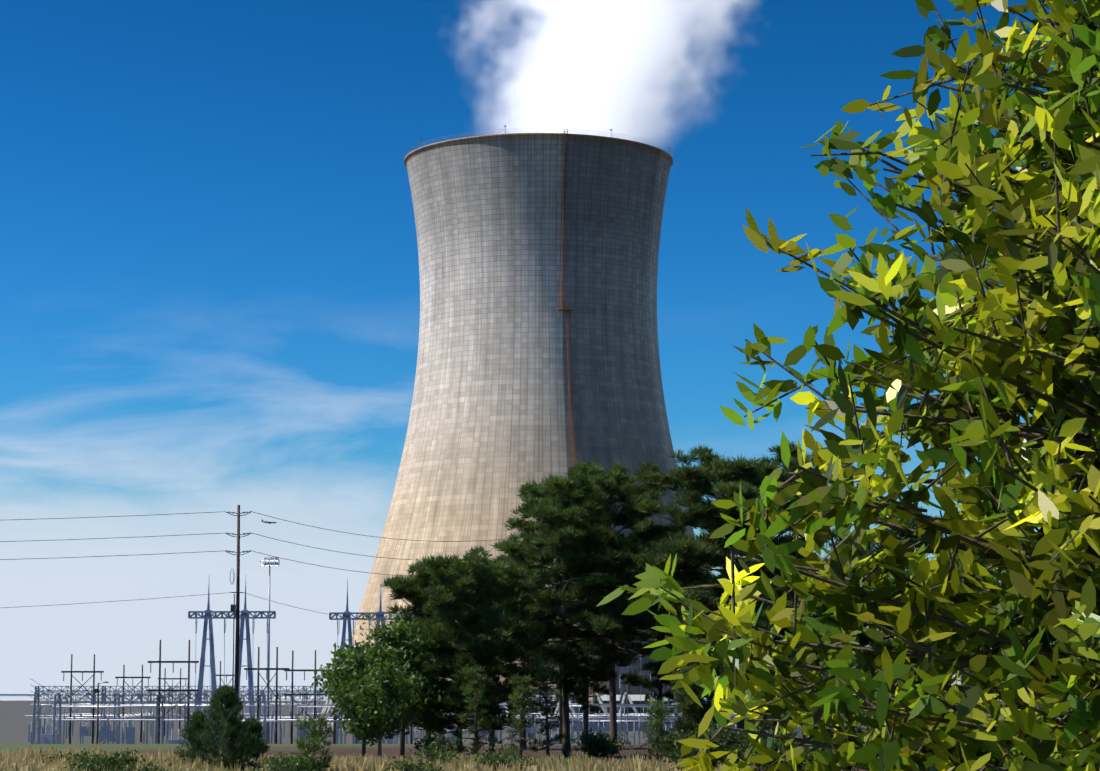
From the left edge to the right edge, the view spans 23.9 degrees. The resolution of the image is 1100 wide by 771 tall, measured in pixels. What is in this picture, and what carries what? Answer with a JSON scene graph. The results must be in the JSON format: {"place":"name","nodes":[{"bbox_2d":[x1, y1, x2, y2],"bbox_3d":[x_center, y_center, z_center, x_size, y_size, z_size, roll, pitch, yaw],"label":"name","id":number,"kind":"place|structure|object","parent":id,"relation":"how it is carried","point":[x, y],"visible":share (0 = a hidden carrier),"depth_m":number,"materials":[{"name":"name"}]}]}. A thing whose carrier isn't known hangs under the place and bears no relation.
{"place":"outdoors","nodes":[
{"label":"outdoors","id":0,"kind":"place"},
{"bbox_2d":[0,701,1060,770],"bbox_3d":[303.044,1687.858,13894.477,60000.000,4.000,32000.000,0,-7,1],"label":"ground","id":1,"kind":"structure","parent":0,"point":[14,724],"depth_m":567.13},
{"bbox_2d":[30,747,79,761],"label":"brush","id":2,"kind":"object","parent":1,"relation":"on","point":[61,755],"visible":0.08,"depth_m":147.01,"materials":[{"name":"green plant"}]},
{"bbox_2d":[61,654,103,743],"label":"substation structure","id":3,"kind":"object","parent":1,"relation":"on","point":[82,672],"visible":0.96,"depth_m":468.60,"materials":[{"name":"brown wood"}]},
{"bbox_2d":[68,749,106,763],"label":"brush","id":4,"kind":"object","parent":1,"relation":"on","point":[84,758],"visible":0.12,"depth_m":142.37,"materials":[{"name":"green plant"}]},
{"bbox_2d":[62,755,122,770],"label":"brush","id":5,"kind":"object","parent":1,"relation":"on","point":[103,761],"visible":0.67,"depth_m":133.62,"materials":[{"name":"green plant"}]},
{"bbox_2d":[69,751,123,770],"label":"brush","id":6,"kind":"object","parent":1,"relation":"on","point":[111,757],"visible":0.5,"depth_m":134.14,"materials":[{"name":"green plant"}]},
{"bbox_2d":[95,682,108,743],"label":"yard light pole","id":7,"kind":"object","parent":1,"relation":"on","point":[97,690],"visible":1,"depth_m":298.71,"materials":[{"name":"grey metal"}]},
{"bbox_2d":[94,748,153,770],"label":"brush","id":8,"kind":"object","parent":1,"relation":"on","point":[128,761],"visible":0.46,"depth_m":138.54,"materials":[{"name":"green plant"}]},
{"bbox_2d":[115,665,150,741],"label":"substation structure","id":9,"kind":"object","parent":1,"relation":"on","point":[141,681],"visible":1,"depth_m":518.18,"materials":[{"name":"brown wood"}]},
{"bbox_2d":[106,759,171,770],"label":"brush","id":10,"kind":"object","parent":1,"relation":"on","point":[139,769],"visible":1,"depth_m":123.39,"materials":[{"name":"green plant"}]},
{"bbox_2d":[147,640,198,743],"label":"substation structure","id":11,"kind":"object","parent":1,"relation":"on","point":[159,690],"visible":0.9,"depth_m":398.48,"materials":[{"name":"brown wood"}]},
{"bbox_2d":[158,668,187,735],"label":"substation structure","id":12,"kind":"object","parent":1,"relation":"on","point":[165,678],"visible":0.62,"depth_m":607.67,"materials":[{"name":"brown wood"}]},
{"bbox_2d":[172,709,219,764],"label":"cedar","id":13,"kind":"object","parent":1,"relation":"on","point":[193,728],"visible":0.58,"depth_m":144.78,"materials":[{"name":"green plant"}]},
{"bbox_2d":[194,684,255,769],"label":"cedar","id":14,"kind":"object","parent":1,"relation":"on","point":[229,732],"visible":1,"depth_m":139.74,"materials":[{"name":"green plant"}]},
{"bbox_2d":[216,661,234,687],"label":"wooden h-frame","id":15,"kind":"object","parent":1,"relation":"on","point":[220,675],"visible":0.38,"depth_m":557.85,"materials":[{"name":"brown wood"}]},
{"bbox_2d":[188,574,275,742],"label":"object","id":16,"kind":"object","parent":1,"relation":"on","point":[245,613],"visible":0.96,"depth_m":438.87,"materials":[{"name":"blue paint"}]},
{"bbox_2d":[225,505,251,742],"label":"utility pole","id":17,"kind":"object","parent":1,"relation":"on","point":[234,609],"visible":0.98,"depth_m":217.77,"materials":[{"name":"grey"}]},
{"bbox_2d":[207,754,270,768],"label":"brush","id":18,"kind":"object","parent":1,"relation":"on","point":[250,763],"visible":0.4,"depth_m":140.38,"materials":[{"name":"green plant"}]},
{"bbox_2d":[236,716,270,763],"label":"cedar","id":19,"kind":"object","parent":1,"relation":"on","point":[256,729],"visible":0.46,"depth_m":148.63,"materials":[{"name":"green plant"}]},
{"bbox_2d":[244,647,289,743],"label":"substation structure","id":20,"kind":"object","parent":1,"relation":"on","point":[276,696],"visible":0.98,"depth_m":408.19,"materials":[{"name":"brown wood"}]},
{"bbox_2d":[260,557,279,743],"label":"floodlight mast","id":21,"kind":"object","parent":1,"relation":"on","point":[267,564],"visible":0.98,"depth_m":469.11,"materials":[{"name":"metal"}]},
{"bbox_2d":[264,752,295,766],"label":"brush","id":22,"kind":"object","parent":1,"relation":"on","point":[270,757],"visible":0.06,"depth_m":144.25,"materials":[{"name":"green plant"}]},
{"bbox_2d":[253,757,323,770],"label":"brush","id":23,"kind":"object","parent":1,"relation":"on","point":[275,769],"visible":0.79,"depth_m":124.01,"materials":[{"name":"green plant"}]},
{"bbox_2d":[263,751,322,770],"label":"brush","id":24,"kind":"object","parent":1,"relation":"on","point":[277,760],"visible":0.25,"depth_m":126.82,"materials":[{"name":"green plant"}]},
{"bbox_2d":[284,650,324,743],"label":"substation structure","id":25,"kind":"object","parent":1,"relation":"on","point":[304,670],"visible":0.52,"depth_m":427.64,"materials":[{"name":"brown wood"}]},
{"bbox_2d":[280,750,330,770],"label":"brush","id":26,"kind":"object","parent":1,"relation":"on","point":[309,760],"visible":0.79,"depth_m":124.01,"materials":[{"name":"green plant"}]},
{"bbox_2d":[289,712,337,770],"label":"young pine","id":27,"kind":"object","parent":1,"relation":"on","point":[310,726],"visible":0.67,"depth_m":137.77,"materials":[{"name":"green plant"}]},
{"bbox_2d":[326,644,356,743],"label":"substation structure","id":28,"kind":"object","parent":1,"relation":"on","point":[334,733],"visible":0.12,"depth_m":392.29,"materials":[{"name":"brown wood"}]},
{"bbox_2d":[311,636,414,755],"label":"sweetgum","id":29,"kind":"object","parent":1,"relation":"on","point":[356,661],"visible":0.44,"depth_m":179.92,"materials":[{"name":"green plant"}]},
{"bbox_2d":[0,745,735,770],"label":"bank grass","id":30,"kind":"structure","parent":1,"relation":"on","point":[20,760],"depth_m":144.45,"materials":[{"name":"plant"}]},
{"bbox_2d":[329,579,412,743],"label":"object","id":31,"kind":"object","parent":1,"relation":"on","point":[348,613],"visible":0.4,"depth_m":446.61,"materials":[{"name":"blue paint"}]},
{"bbox_2d":[325,657,424,756],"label":"sweetgum","id":32,"kind":"object","parent":1,"relation":"on","point":[375,694],"visible":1,"depth_m":170.13,"materials":[{"name":"green plant"}]},
{"bbox_2d":[350,612,449,758],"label":"sweetgum","id":33,"kind":"object","parent":1,"relation":"on","point":[423,698],"visible":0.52,"depth_m":187.70,"materials":[{"name":"green plant"}]},
{"bbox_2d":[392,659,412,743],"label":"wooden h-frame","id":34,"kind":"object","parent":1,"relation":"on","point":[411,733],"depth_m":466.26,"materials":[{"name":"brown wood"}]},
{"bbox_2d":[385,754,443,770],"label":"brush","id":35,"kind":"object","parent":1,"relation":"on","point":[409,767],"visible":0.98,"depth_m":129.54,"materials":[{"name":"green plant"}]},
{"bbox_2d":[379,559,455,751],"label":"pine tree","id":36,"kind":"object","parent":1,"relation":"on","point":[406,587],"visible":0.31,"depth_m":198.52,"materials":[{"name":"green plant"}]},
{"bbox_2d":[405,740,459,766],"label":"brush","id":37,"kind":"object","parent":1,"relation":"on","point":[433,756],"visible":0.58,"depth_m":147.60,"materials":[{"name":"green plant"}]},
{"bbox_2d":[412,732,466,755],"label":"shrub","id":38,"kind":"object","parent":1,"relation":"on","point":[431,740],"visible":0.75,"depth_m":178.05,"materials":[{"name":"green plant"}]},
{"bbox_2d":[406,550,522,754],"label":"pine tree","id":39,"kind":"object","parent":1,"relation":"on","point":[449,599],"visible":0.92,"depth_m":188.02,"materials":[{"name":"green plant"}]},
{"bbox_2d":[452,665,504,754],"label":"young pine","id":40,"kind":"object","parent":1,"relation":"on","point":[474,708],"visible":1,"depth_m":180.53,"materials":[{"name":"green plant"}]},
{"bbox_2d":[449,604,515,749],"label":"pine tree","id":41,"kind":"object","parent":1,"relation":"on","point":[488,696],"depth_m":229.86,"materials":[{"name":"green plant"}]},
{"bbox_2d":[426,558,545,753],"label":"pine tree","id":42,"kind":"object","parent":1,"relation":"on","point":[521,644],"visible":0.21,"depth_m":196.38,"materials":[{"name":"green plant"}]},
{"bbox_2d":[32,637,956,743],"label":"switchyard gantries","id":43,"kind":"object","parent":1,"relation":"on","point":[116,696],"visible":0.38,"depth_m":417.59,"materials":[{"name":"metal"}]},
{"bbox_2d":[471,743,532,769],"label":"brush","id":44,"kind":"object","parent":1,"relation":"on","point":[495,758],"visible":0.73,"depth_m":140.93,"materials":[{"name":"green plant"}]},
{"bbox_2d":[501,673,543,758],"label":"young pine","id":45,"kind":"object","parent":1,"relation":"on","point":[520,713],"visible":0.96,"depth_m":178.44,"materials":[{"name":"green plant"}]},
{"bbox_2d":[490,531,561,748],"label":"pine tree","id":46,"kind":"object","parent":1,"relation":"on","point":[499,544],"visible":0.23,"depth_m":234.53,"materials":[{"name":"green plant"}]},
{"bbox_2d":[0,694,1059,743],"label":"switchyard bus work","id":47,"kind":"object","parent":1,"relation":"on","point":[128,735],"visible":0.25,"depth_m":477.62,"materials":[{"name":"metal"}]},
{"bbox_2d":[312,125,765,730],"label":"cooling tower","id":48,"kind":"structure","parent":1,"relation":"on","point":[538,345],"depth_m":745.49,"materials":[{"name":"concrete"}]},
{"bbox_2d":[528,654,568,756],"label":"young pine","id":49,"kind":"object","parent":1,"relation":"on","point":[548,726],"visible":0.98,"depth_m":188.45,"materials":[{"name":"green plant"}]},
{"bbox_2d":[559,583,562,743],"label":"utility poles","id":50,"kind":"object","parent":1,"relation":"on","point":[560,714],"depth_m":259.71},
{"bbox_2d":[0,511,507,621],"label":"power lines","id":51,"kind":"object","parent":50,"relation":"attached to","point":[216,551],"visible":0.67,"depth_m":218.40,"materials":[{"name":"grey metal"}]},
{"bbox_2d":[463,471,660,755],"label":"pine tree","id":52,"kind":"object","parent":1,"relation":"on","point":[550,508],"visible":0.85,"depth_m":202.85,"materials":[{"name":"green plant"}]},
{"bbox_2d":[552,552,626,747],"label":"pine tree","id":53,"kind":"object","parent":1,"relation":"on","point":[583,701],"visible":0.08,"depth_m":235.95,"materials":[{"name":"green plant"}]},
{"bbox_2d":[576,728,615,759],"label":"shrub","id":54,"kind":"object","parent":1,"relation":"on","point":[593,747],"visible":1,"depth_m":188.51,"materials":[{"name":"green plant"}]},
{"bbox_2d":[564,730,632,758],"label":"shrub","id":55,"kind":"object","parent":1,"relation":"on","point":[612,744],"visible":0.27,"depth_m":193.39,"materials":[{"name":"green plant"}]},
{"bbox_2d":[546,460,705,753],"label":"pine tree","id":56,"kind":"object","parent":1,"relation":"on","point":[618,482],"visible":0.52,"depth_m":211.96,"materials":[{"name":"green plant"}]},
{"bbox_2d":[632,697,671,759],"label":"young pine","id":57,"kind":"object","parent":1,"relation":"on","point":[655,726],"visible":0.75,"depth_m":174.14,"materials":[{"name":"green plant"}]},
{"bbox_2d":[615,516,700,738],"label":"pine tree","id":58,"kind":"object","parent":1,"relation":"on","point":[657,683],"visible":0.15,"depth_m":238.47,"materials":[{"name":"green plant"}]},
{"bbox_2d":[649,728,682,759],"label":"shrub","id":59,"kind":"object","parent":1,"relation":"on","point":[677,734],"visible":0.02,"depth_m":190.81,"materials":[{"name":"green plant"}]},
{"bbox_2d":[653,731,695,760],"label":"shrub","id":60,"kind":"object","parent":1,"relation":"on","point":[666,742],"visible":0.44,"depth_m":172.41,"materials":[{"name":"green plant"}]},
{"bbox_2d":[667,654,690,735],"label":"young pine","id":61,"kind":"object","parent":1,"relation":"on","point":[675,693],"visible":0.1,"depth_m":196.22,"materials":[{"name":"green plant"}]},
{"bbox_2d":[660,727,732,770],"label":"shrub","id":62,"kind":"object","parent":1,"relation":"on","point":[693,752],"visible":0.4,"depth_m":144.22,"materials":[{"name":"green plant"}]},
{"bbox_2d":[668,616,729,735],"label":"pine tree","id":63,"kind":"object","parent":1,"relation":"on","point":[695,712],"visible":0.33,"depth_m":189.32,"materials":[{"name":"green plant"}]},
{"bbox_2d":[677,727,728,766],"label":"shrub","id":64,"kind":"object","parent":1,"relation":"on","point":[716,743],"visible":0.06,"depth_m":145.43,"materials":[{"name":"green plant"}]},
{"bbox_2d":[697,722,748,761],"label":"shrub","id":65,"kind":"object","parent":1,"relation":"on","point":[725,740],"visible":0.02,"depth_m":163.31,"materials":[{"name":"green plant"}]},
{"bbox_2d":[708,722,748,764],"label":"shrub","id":66,"kind":"object","parent":1,"relation":"on","point":[732,736],"visible":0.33,"depth_m":158.58,"materials":[{"name":"green plant"}]},
{"bbox_2d":[603,441,877,733],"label":"pine tree","id":67,"kind":"object","parent":1,"relation":"on","point":[694,485],"visible":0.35,"depth_m":198.14,"materials":[{"name":"green plant"}]},
{"bbox_2d":[728,738,803,770],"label":"shrub","id":68,"kind":"object","parent":1,"relation":"on","point":[741,750],"visible":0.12,"depth_m":143.96,"materials":[{"name":"green plant"}]},
{"bbox_2d":[742,735,813,770],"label":"shrub","id":69,"kind":"object","parent":1,"relation":"on","point":[766,765],"visible":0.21,"depth_m":138.56,"materials":[{"name":"green plant"}]},
{"bbox_2d":[760,696,797,747],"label":"young pine","id":70,"kind":"object","parent":1,"relation":"on","point":[774,727],"visible":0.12,"depth_m":182.23,"materials":[{"name":"green plant"}]},
{"bbox_2d":[750,606,817,736],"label":"pine tree","id":71,"kind":"object","parent":1,"relation":"on","point":[763,622],"visible":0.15,"depth_m":193.97,"materials":[{"name":"green plant"}]},
{"bbox_2d":[744,544,834,738],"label":"pine tree","id":72,"kind":"object","parent":1,"relation":"on","point":[817,660],"visible":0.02,"depth_m":223.37,"materials":[{"name":"green plant"}]},
{"bbox_2d":[760,743,835,770],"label":"shrub","id":73,"kind":"object","parent":1,"relation":"on","point":[810,760],"visible":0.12,"depth_m":148.38,"materials":[{"name":"green plant"}]},
{"bbox_2d":[828,751,857,770],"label":"shrub","id":74,"kind":"object","parent":1,"relation":"on","point":[849,768],"visible":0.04,"depth_m":154.03,"materials":[{"name":"green plant"}]},
{"bbox_2d":[789,527,899,732],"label":"pine tree","id":75,"kind":"object","parent":1,"relation":"on","point":[864,640],"visible":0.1,"depth_m":220.53,"materials":[{"name":"green plant"}]},
{"bbox_2d":[596,0,1099,770],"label":"tree","id":76,"kind":"object","parent":1,"relation":"on","point":[998,356],"visible":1,"depth_m":5.26,"materials":[{"name":"green plant"}]},
{"bbox_2d":[872,506,958,679],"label":"pine tree","id":77,"kind":"object","parent":1,"relation":"on","point":[911,524],"visible":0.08,"depth_m":237.31,"materials":[{"name":"green plant"}]},
{"bbox_2d":[0,0,1091,700],"label":"sky","id":78,"kind":"structure","parent":0,"point":[210,277],"materials":[{"name":"blue"}]},
{"bbox_2d":[645,563,721,724],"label":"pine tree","id":79,"kind":"object","parent":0,"point":[710,566],"visible":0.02,"depth_m":245.66,"materials":[{"name":"green plant"}]},
{"bbox_2d":[733,723,775,765],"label":"shrub","id":80,"kind":"object","parent":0,"point":[765,737],"visible":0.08,"depth_m":174.62,"materials":[{"name":"green plant"}]},
{"bbox_2d":[798,736,841,760],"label":"shrub","id":81,"kind":"object","parent":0,"point":[819,748],"visible":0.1,"depth_m":170.44,"materials":[{"name":"green plant"}]},
{"bbox_2d":[940,534,1004,685],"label":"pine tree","id":82,"kind":"object","parent":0,"point":[983,560],"depth_m":231.30,"materials":[{"name":"green plant"}]}
]}

